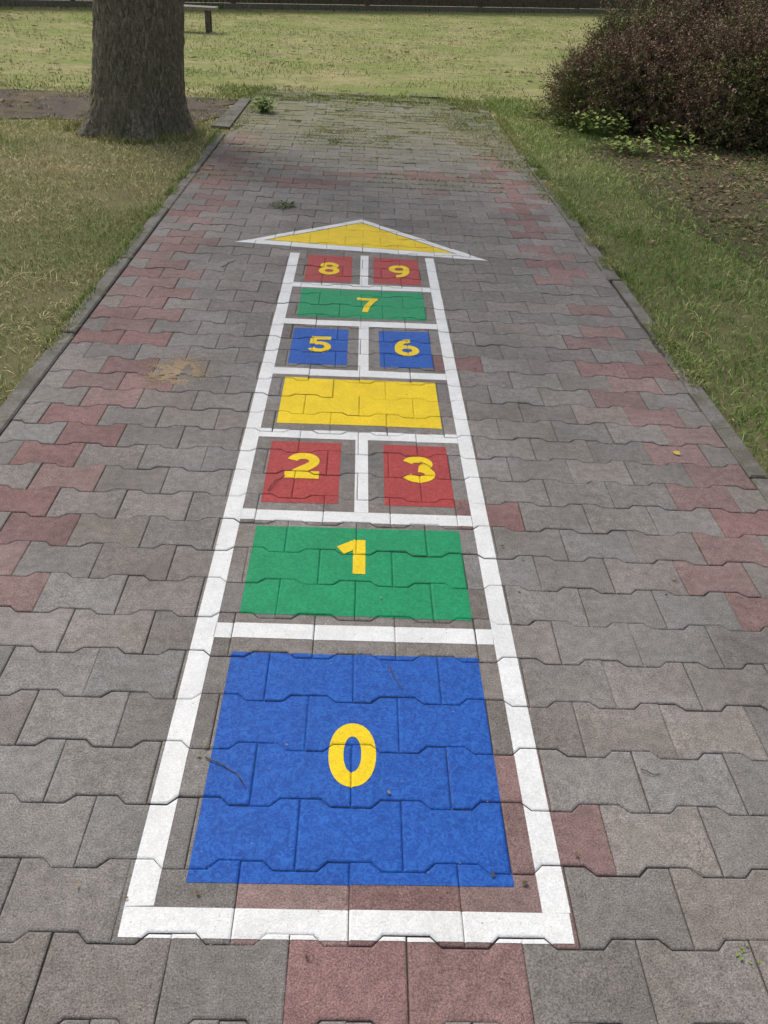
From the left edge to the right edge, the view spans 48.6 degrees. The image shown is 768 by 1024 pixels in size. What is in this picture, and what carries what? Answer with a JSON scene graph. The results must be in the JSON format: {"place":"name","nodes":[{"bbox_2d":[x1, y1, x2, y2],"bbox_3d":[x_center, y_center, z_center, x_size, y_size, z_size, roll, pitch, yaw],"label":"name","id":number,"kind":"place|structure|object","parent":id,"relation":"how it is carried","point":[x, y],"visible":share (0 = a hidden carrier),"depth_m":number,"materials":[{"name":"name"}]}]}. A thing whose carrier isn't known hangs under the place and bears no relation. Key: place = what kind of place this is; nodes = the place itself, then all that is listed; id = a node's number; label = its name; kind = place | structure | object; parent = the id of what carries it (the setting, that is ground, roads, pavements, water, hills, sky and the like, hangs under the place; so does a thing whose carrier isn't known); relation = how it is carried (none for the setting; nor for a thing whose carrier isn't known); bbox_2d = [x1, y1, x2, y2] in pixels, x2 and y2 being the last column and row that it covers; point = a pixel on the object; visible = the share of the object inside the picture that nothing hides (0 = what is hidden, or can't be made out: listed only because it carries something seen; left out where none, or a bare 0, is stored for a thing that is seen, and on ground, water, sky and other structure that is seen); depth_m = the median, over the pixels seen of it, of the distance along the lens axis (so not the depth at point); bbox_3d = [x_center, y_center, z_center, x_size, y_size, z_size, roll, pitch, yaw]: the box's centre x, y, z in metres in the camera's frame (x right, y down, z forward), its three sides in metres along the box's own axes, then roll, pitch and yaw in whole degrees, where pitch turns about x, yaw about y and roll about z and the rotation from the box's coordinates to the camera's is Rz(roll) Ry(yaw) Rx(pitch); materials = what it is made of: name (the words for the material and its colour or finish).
{"place":"outdoors","nodes":[
{"label":"outdoors","id":0,"kind":"place"},
{"bbox_2d":[0,114,221,402],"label":"lawn grass","id":1,"kind":"structure","parent":0,"point":[133,182],"depth_m":5.42,"materials":[{"name":"green plant"}]},
{"bbox_2d":[0,89,238,122],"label":"side path","id":2,"kind":"structure","parent":0,"point":[71,107],"depth_m":8.26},
{"bbox_2d":[0,81,244,131],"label":"side path weeds","id":3,"kind":"object","parent":2,"relation":"on","point":[203,110],"visible":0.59,"depth_m":8.34,"materials":[{"name":"green plant"}]},
{"bbox_2d":[0,6,633,108],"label":"meadow grass","id":4,"kind":"structure","parent":0,"point":[258,74],"depth_m":13.45,"materials":[{"name":"green plant"}]},
{"bbox_2d":[0,90,767,1023],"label":"pavement","id":5,"kind":"structure","parent":0,"point":[644,538],"depth_m":2.19,"materials":[{"name":"concrete"}]},
{"bbox_2d":[130,348,216,396],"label":"spilled sand","id":6,"kind":"structure","parent":5,"relation":"on","point":[176,371],"depth_m":3.30,"materials":[{"name":"beige sand"}]},
{"bbox_2d":[251,96,276,112],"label":"weed plant","id":7,"kind":"object","parent":5,"relation":"on","point":[262,107],"visible":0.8,"depth_m":8.26,"materials":[{"name":"green plant"}]},
{"bbox_2d":[269,200,296,208],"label":"weed plant","id":8,"kind":"object","parent":5,"relation":"on","point":[282,204],"visible":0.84,"depth_m":5.41,"materials":[{"name":"green plant"}]},
{"bbox_2d":[118,219,574,944],"bbox_3d":[-0.105,-0.536,3.350,1.401,0.010,4.569,2,34,-2],"label":"hopscotch marking","id":9,"kind":"object","parent":5,"relation":"on","point":[286,793],"visible":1,"depth_m":1.94,"materials":[{"name":"multicoloured paint"}]},
{"bbox_2d":[205,756,245,786],"bbox_3d":[-0.318,0.525,1.731,0.119,0.006,0.016,25,39,29],"label":"fallen twig","id":10,"kind":"object","parent":9,"relation":"on","point":[226,767],"visible":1,"depth_m":1.74,"materials":[{"name":"brown wood"}]},
{"bbox_2d":[0,115,714,436],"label":"edge grass","id":11,"kind":"structure","parent":5,"relation":"on","point":[508,130],"depth_m":4.65,"materials":[{"name":"green plant"}]},
{"bbox_2d":[185,88,553,203],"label":"joint weeds","id":12,"kind":"object","parent":5,"relation":"on","point":[484,118],"visible":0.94,"depth_m":7.80,"materials":[{"name":"green plant"}]},
{"bbox_2d":[0,158,767,1022],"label":"path grit","id":13,"kind":"object","parent":5,"relation":"on","point":[402,620],"visible":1,"depth_m":2.03,"materials":[{"name":"grey stone"}]},
{"bbox_2d":[736,944,760,963],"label":"weed plant","id":14,"kind":"object","parent":5,"relation":"on","point":[741,958],"visible":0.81,"depth_m":1.46,"materials":[{"name":"green plant"}]},
{"bbox_2d":[0,0,767,497],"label":"ground","id":15,"kind":"structure","parent":0,"point":[518,58],"depth_m":9.59,"materials":[{"name":"green plant"}]},
{"bbox_2d":[0,133,224,435],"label":"path edging","id":16,"kind":"object","parent":15,"relation":"on","point":[17,398],"visible":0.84,"depth_m":3.77,"materials":[{"name":"concrete"}]},
{"bbox_2d":[75,0,195,141],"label":"tree","id":17,"kind":"object","parent":15,"relation":"on","point":[137,89],"visible":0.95,"depth_m":6.83,"materials":[{"name":"brown plant"}]},
{"bbox_2d":[61,117,209,144],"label":"tree base grass","id":18,"kind":"object","parent":15,"relation":"on","point":[76,124],"visible":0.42,"depth_m":7.05,"materials":[{"name":"green plant"}]},
{"bbox_2d":[184,5,218,32],"bbox_3d":[-3.885,-8.689,14.929,1.910,0.400,0.390,2,34,-2],"label":"bench","id":19,"kind":"object","parent":15,"relation":"on","point":[208,18],"visible":0.42,"depth_m":14.81,"materials":[{"name":"brown wood"}]},
{"bbox_2d":[211,98,250,129],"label":"concrete slab","id":20,"kind":"structure","parent":15,"relation":"on","point":[242,104],"depth_m":8.06,"materials":[{"name":"grey concrete"}]},
{"bbox_2d":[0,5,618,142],"bbox_3d":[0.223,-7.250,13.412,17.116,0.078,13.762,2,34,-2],"label":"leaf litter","id":21,"kind":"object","parent":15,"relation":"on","point":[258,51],"visible":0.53,"depth_m":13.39,"materials":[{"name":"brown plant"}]},
{"bbox_2d":[0,0,634,13],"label":"fence undergrowth","id":22,"kind":"object","parent":15,"relation":"on","point":[330,7],"visible":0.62,"depth_m":21.28,"materials":[{"name":"green plant"}]},
{"bbox_2d":[193,81,553,119],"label":"joint weeds","id":23,"kind":"object","parent":15,"relation":"on","point":[255,89],"visible":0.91,"depth_m":9.34,"materials":[{"name":"green plant"}]},
{"bbox_2d":[0,0,766,14],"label":"fence","id":24,"kind":"object","parent":15,"relation":"on","point":[565,6],"visible":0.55,"depth_m":22.68,"materials":[{"name":"metal"}]},
{"bbox_2d":[520,154,767,502],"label":"path edging","id":25,"kind":"object","parent":15,"relation":"on","point":[754,471],"visible":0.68,"depth_m":3.39,"materials":[{"name":"concrete"}]},
{"bbox_2d":[548,108,767,276],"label":"planting bed","id":26,"kind":"object","parent":15,"relation":"on","point":[748,193],"visible":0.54,"depth_m":6.57,"materials":[{"name":"soil"}]},
{"bbox_2d":[541,111,576,125],"bbox_3d":[1.771,-3.951,8.544,0.380,0.134,0.401,2,34,-2],"label":"weed plant","id":27,"kind":"object","parent":26,"relation":"on","point":[560,123],"visible":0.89,"depth_m":8.54,"materials":[{"name":"green plant"}]},
{"bbox_2d":[560,111,606,133],"bbox_3d":[1.956,-3.757,8.202,0.408,0.209,0.424,-17,39,-27],"label":"weed plant","id":28,"kind":"object","parent":26,"relation":"on","point":[582,127],"visible":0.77,"depth_m":8.21,"materials":[{"name":"green plant"}]},
{"bbox_2d":[578,109,628,138],"bbox_3d":[2.088,-3.686,8.057,0.502,0.264,0.475,2,34,-2],"label":"weed plant","id":29,"kind":"object","parent":26,"relation":"on","point":[597,126],"visible":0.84,"depth_m":8.05,"materials":[{"name":"green plant"}]},
{"bbox_2d":[514,0,722,138],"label":"shrub","id":30,"kind":"object","parent":26,"relation":"on","point":[600,76],"visible":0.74,"depth_m":8.34,"materials":[{"name":"brown plant"}]},
{"bbox_2d":[595,133,644,152],"bbox_3d":[2.093,-3.271,7.537,0.414,0.152,0.453,17,36,19],"label":"weed plant","id":31,"kind":"object","parent":26,"relation":"on","point":[619,150],"visible":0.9,"depth_m":7.50,"materials":[{"name":"green plant"}]},
{"bbox_2d":[504,104,767,359],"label":"leaf litter","id":32,"kind":"object","parent":26,"relation":"on","point":[732,218],"visible":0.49,"depth_m":6.72,"materials":[{"name":"brown plant"}]},
{"bbox_2d":[609,136,669,156],"bbox_3d":[2.257,-3.197,7.442,0.485,0.149,0.444,22,38,26],"label":"weed plant","id":33,"kind":"object","parent":26,"relation":"on","point":[650,144],"visible":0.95,"depth_m":7.44,"materials":[{"name":"green plant"}]},
{"bbox_2d":[638,121,699,150],"bbox_3d":[2.594,-3.402,7.701,0.516,0.236,0.554,2,34,-2],"label":"weed plant","id":34,"kind":"object","parent":26,"relation":"on","point":[671,136],"visible":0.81,"depth_m":7.71,"materials":[{"name":"green plant"}]},
{"bbox_2d":[577,0,767,52],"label":"shrub","id":35,"kind":"object","parent":26,"relation":"on","point":[705,4],"visible":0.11,"depth_m":8.86,"materials":[{"name":"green plant"}]},
{"bbox_2d":[613,0,767,151],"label":"shrub","id":36,"kind":"object","parent":26,"relation":"on","point":[728,107],"visible":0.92,"depth_m":7.84,"materials":[{"name":"brown plant"}]},
{"bbox_2d":[664,146,718,163],"bbox_3d":[2.649,-3.065,7.319,0.478,0.105,0.504,2,34,-2],"label":"weed plant","id":37,"kind":"object","parent":26,"relation":"on","point":[691,154],"visible":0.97,"depth_m":7.32,"materials":[{"name":"green plant"}]}
]}

